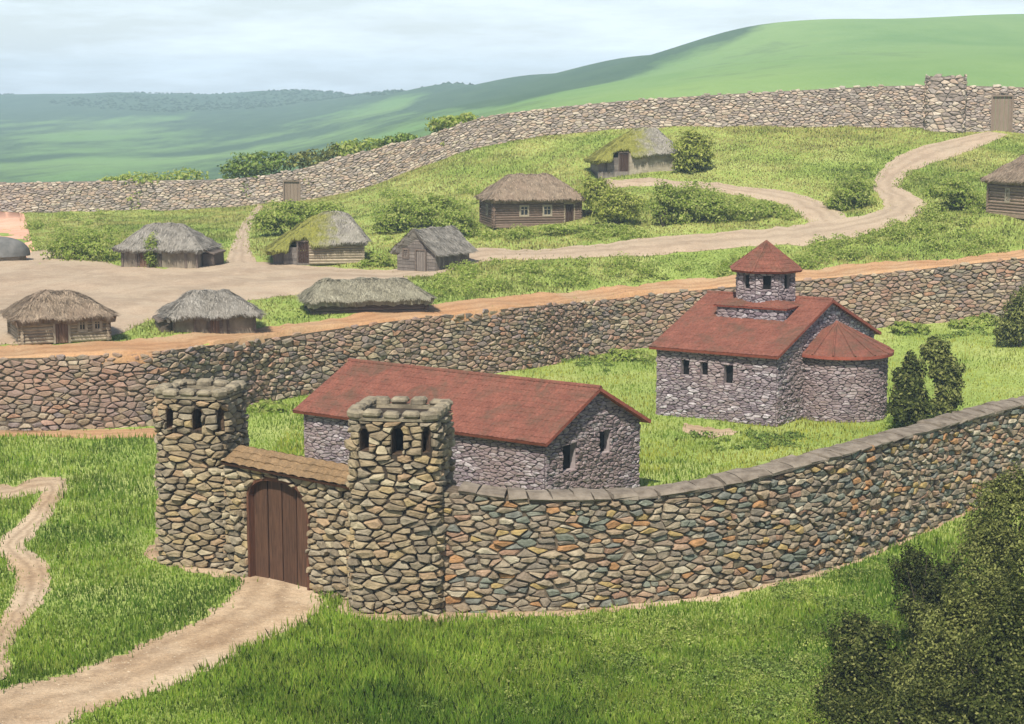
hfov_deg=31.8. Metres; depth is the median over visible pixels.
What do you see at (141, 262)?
door
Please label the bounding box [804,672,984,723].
dark shrub
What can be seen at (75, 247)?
broad bush
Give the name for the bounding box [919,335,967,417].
yard shrub
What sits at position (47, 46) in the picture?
sky
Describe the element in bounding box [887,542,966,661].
dark shrub
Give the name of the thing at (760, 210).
broad bush
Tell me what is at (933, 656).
olive shrub
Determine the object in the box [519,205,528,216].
window
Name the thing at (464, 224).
broad bush
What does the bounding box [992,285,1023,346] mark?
yard shrub
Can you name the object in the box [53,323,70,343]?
door
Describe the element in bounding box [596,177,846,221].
path
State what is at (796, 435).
undergrowth
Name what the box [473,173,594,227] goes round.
log hut
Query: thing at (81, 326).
window
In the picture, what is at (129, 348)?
path
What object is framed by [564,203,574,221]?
door
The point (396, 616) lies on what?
path
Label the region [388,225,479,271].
gabled shed
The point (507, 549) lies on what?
enclosure wall
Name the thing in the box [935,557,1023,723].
dark shrub
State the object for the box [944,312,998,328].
green plant
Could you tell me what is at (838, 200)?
broad bush
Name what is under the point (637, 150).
mossy hut
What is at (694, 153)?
round bush
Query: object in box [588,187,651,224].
round bush
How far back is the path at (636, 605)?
73.61 m
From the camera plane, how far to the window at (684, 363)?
115.45 m
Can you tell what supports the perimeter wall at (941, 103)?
on the ground at (896, 346)
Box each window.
[77,321,87,331]
[92,320,102,331]
[402,248,409,258]
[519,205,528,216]
[542,205,551,215]
[563,443,574,471]
[599,430,609,453]
[681,360,688,375]
[700,362,707,375]
[724,365,732,383]
[1004,188,1010,202]
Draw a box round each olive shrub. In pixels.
[872,560,1023,723]
[942,459,1023,617]
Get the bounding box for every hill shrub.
[97,167,213,208]
[217,150,295,197]
[282,142,347,183]
[332,137,385,155]
[374,132,420,145]
[424,112,478,145]
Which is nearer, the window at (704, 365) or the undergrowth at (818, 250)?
the window at (704, 365)
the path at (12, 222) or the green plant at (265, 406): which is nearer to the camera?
the green plant at (265, 406)
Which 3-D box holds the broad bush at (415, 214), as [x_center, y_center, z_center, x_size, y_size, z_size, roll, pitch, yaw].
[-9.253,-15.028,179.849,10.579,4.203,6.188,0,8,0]
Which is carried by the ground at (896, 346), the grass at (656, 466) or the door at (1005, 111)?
the grass at (656, 466)
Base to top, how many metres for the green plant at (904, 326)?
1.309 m
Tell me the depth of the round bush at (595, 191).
174.83 m
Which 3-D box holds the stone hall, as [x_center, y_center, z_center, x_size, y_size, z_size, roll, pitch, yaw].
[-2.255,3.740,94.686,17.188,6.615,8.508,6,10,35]
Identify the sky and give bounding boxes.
[0,0,1023,94]
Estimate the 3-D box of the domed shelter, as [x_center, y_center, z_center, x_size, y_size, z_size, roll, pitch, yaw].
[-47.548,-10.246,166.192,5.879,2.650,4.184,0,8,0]
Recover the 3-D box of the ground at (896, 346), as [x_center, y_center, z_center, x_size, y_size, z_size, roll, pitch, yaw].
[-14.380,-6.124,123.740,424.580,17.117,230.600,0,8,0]
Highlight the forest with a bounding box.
[0,82,473,111]
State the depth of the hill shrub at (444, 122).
227.43 m
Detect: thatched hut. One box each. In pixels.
[111,222,225,267]
[152,289,266,333]
[295,277,437,314]
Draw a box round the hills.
[0,14,1023,182]
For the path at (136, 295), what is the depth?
157.97 m
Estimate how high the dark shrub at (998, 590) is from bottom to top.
4.585 m
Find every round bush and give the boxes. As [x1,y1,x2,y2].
[573,176,619,210]
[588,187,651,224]
[666,129,715,172]
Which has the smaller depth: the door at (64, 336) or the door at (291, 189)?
the door at (64, 336)
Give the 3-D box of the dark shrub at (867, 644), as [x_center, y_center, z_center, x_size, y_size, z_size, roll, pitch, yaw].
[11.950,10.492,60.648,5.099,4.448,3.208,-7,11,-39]
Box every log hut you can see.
[0,289,122,344]
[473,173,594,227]
[980,154,1023,218]
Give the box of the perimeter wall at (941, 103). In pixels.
[0,74,1023,212]
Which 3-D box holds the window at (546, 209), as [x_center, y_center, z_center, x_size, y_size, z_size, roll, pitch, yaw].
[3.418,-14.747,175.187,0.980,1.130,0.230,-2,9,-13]
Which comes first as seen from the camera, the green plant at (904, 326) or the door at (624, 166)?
the green plant at (904, 326)
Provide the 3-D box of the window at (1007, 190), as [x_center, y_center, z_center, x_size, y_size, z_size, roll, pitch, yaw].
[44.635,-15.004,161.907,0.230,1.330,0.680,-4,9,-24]
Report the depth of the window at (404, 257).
157.40 m
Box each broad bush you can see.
[38,227,120,261]
[245,199,345,233]
[351,252,395,267]
[366,190,471,231]
[426,205,481,238]
[534,222,623,233]
[653,177,740,223]
[720,200,792,218]
[822,175,878,209]
[923,177,985,209]
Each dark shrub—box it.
[803,608,915,723]
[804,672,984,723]
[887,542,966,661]
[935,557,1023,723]
[961,566,1016,657]
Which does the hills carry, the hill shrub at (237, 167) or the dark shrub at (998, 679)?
the hill shrub at (237, 167)
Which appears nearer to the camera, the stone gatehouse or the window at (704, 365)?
the stone gatehouse
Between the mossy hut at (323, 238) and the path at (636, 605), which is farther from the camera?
the mossy hut at (323, 238)
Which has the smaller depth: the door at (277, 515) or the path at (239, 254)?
the door at (277, 515)
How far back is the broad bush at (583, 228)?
168.86 m
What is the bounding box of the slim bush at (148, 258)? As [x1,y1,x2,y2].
[142,230,158,267]
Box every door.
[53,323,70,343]
[138,252,149,266]
[208,320,222,333]
[246,476,310,590]
[283,179,300,201]
[297,240,308,262]
[415,249,426,271]
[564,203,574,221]
[618,152,628,171]
[990,95,1013,132]
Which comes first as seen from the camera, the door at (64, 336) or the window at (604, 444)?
the window at (604, 444)
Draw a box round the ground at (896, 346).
[0,126,1023,723]
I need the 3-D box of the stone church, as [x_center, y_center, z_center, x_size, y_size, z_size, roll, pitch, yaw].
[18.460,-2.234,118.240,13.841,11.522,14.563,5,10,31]
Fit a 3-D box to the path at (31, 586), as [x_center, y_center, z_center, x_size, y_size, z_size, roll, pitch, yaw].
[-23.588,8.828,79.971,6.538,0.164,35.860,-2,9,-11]
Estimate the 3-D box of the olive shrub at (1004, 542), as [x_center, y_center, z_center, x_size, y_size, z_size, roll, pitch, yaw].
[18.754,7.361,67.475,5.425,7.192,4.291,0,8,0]
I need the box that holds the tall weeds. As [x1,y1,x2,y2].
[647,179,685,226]
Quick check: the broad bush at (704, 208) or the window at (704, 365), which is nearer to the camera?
the window at (704, 365)
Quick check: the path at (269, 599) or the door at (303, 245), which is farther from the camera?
the door at (303, 245)
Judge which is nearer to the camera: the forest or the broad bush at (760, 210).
the broad bush at (760, 210)
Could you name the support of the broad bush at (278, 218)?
on the ground at (896, 346)
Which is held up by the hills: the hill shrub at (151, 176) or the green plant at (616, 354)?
the hill shrub at (151, 176)
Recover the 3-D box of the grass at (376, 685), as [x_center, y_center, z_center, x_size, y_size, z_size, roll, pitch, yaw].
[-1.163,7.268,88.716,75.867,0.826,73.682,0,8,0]
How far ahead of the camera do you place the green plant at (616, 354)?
139.83 m
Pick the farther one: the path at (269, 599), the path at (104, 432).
the path at (104, 432)
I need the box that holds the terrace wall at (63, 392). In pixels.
[0,257,1023,430]
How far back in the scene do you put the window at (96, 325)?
115.30 m
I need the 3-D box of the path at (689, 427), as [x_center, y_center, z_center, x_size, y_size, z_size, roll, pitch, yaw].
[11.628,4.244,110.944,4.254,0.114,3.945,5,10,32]
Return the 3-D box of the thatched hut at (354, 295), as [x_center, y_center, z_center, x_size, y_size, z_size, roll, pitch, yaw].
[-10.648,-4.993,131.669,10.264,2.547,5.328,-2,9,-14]
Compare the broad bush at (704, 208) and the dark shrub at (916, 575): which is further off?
the broad bush at (704, 208)
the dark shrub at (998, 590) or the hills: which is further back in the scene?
the hills
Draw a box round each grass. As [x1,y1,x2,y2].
[0,393,1023,723]
[272,323,1023,486]
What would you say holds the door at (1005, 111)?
in the perimeter wall at (941, 103)
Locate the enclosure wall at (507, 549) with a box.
[439,396,1023,612]
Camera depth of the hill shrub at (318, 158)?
232.56 m
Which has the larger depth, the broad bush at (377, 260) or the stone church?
the broad bush at (377, 260)
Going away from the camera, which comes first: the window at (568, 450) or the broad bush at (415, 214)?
the window at (568, 450)
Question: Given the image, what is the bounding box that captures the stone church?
[649,240,893,426]
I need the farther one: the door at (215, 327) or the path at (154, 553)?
the door at (215, 327)
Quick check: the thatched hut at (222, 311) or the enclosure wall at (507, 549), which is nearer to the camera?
the enclosure wall at (507, 549)
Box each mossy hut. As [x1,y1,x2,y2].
[262,211,372,265]
[583,127,679,177]
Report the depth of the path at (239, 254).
175.03 m
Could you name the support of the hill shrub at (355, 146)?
on the hills
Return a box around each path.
[0,131,1006,344]
[0,211,33,259]
[0,249,1023,363]
[0,428,156,438]
[0,477,68,678]
[0,576,327,723]
[144,545,246,581]
[225,205,262,262]
[338,599,452,621]
[440,507,980,619]
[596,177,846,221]
[682,423,736,437]
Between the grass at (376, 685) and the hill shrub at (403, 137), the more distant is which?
the hill shrub at (403, 137)
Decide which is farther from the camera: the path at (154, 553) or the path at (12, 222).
the path at (12, 222)
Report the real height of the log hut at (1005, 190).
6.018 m
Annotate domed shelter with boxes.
[0,236,29,260]
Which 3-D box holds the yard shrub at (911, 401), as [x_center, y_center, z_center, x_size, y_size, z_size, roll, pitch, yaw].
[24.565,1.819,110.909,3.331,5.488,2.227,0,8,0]
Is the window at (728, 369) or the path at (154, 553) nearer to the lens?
the path at (154, 553)
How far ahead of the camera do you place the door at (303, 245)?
162.00 m
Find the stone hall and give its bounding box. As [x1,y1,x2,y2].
[292,358,650,489]
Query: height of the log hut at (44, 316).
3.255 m
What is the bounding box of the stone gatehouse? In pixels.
[152,378,456,616]
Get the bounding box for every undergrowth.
[20,163,1008,297]
[415,554,905,723]
[561,325,993,450]
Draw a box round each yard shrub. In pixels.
[885,349,936,426]
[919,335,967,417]
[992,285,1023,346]
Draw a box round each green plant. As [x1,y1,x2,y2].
[246,398,288,413]
[588,348,656,362]
[886,320,931,335]
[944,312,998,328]
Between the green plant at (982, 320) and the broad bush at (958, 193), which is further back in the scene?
the broad bush at (958, 193)
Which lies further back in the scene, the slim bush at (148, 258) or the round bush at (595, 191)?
the round bush at (595, 191)
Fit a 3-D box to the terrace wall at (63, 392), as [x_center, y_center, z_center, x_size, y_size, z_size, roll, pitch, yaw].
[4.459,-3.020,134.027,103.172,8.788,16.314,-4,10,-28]
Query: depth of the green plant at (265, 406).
116.60 m
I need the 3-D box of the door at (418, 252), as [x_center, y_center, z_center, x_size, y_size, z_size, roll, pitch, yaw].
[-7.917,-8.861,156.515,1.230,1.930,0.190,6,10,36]
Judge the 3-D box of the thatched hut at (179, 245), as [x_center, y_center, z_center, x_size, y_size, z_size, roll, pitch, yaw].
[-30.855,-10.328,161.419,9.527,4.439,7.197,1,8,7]

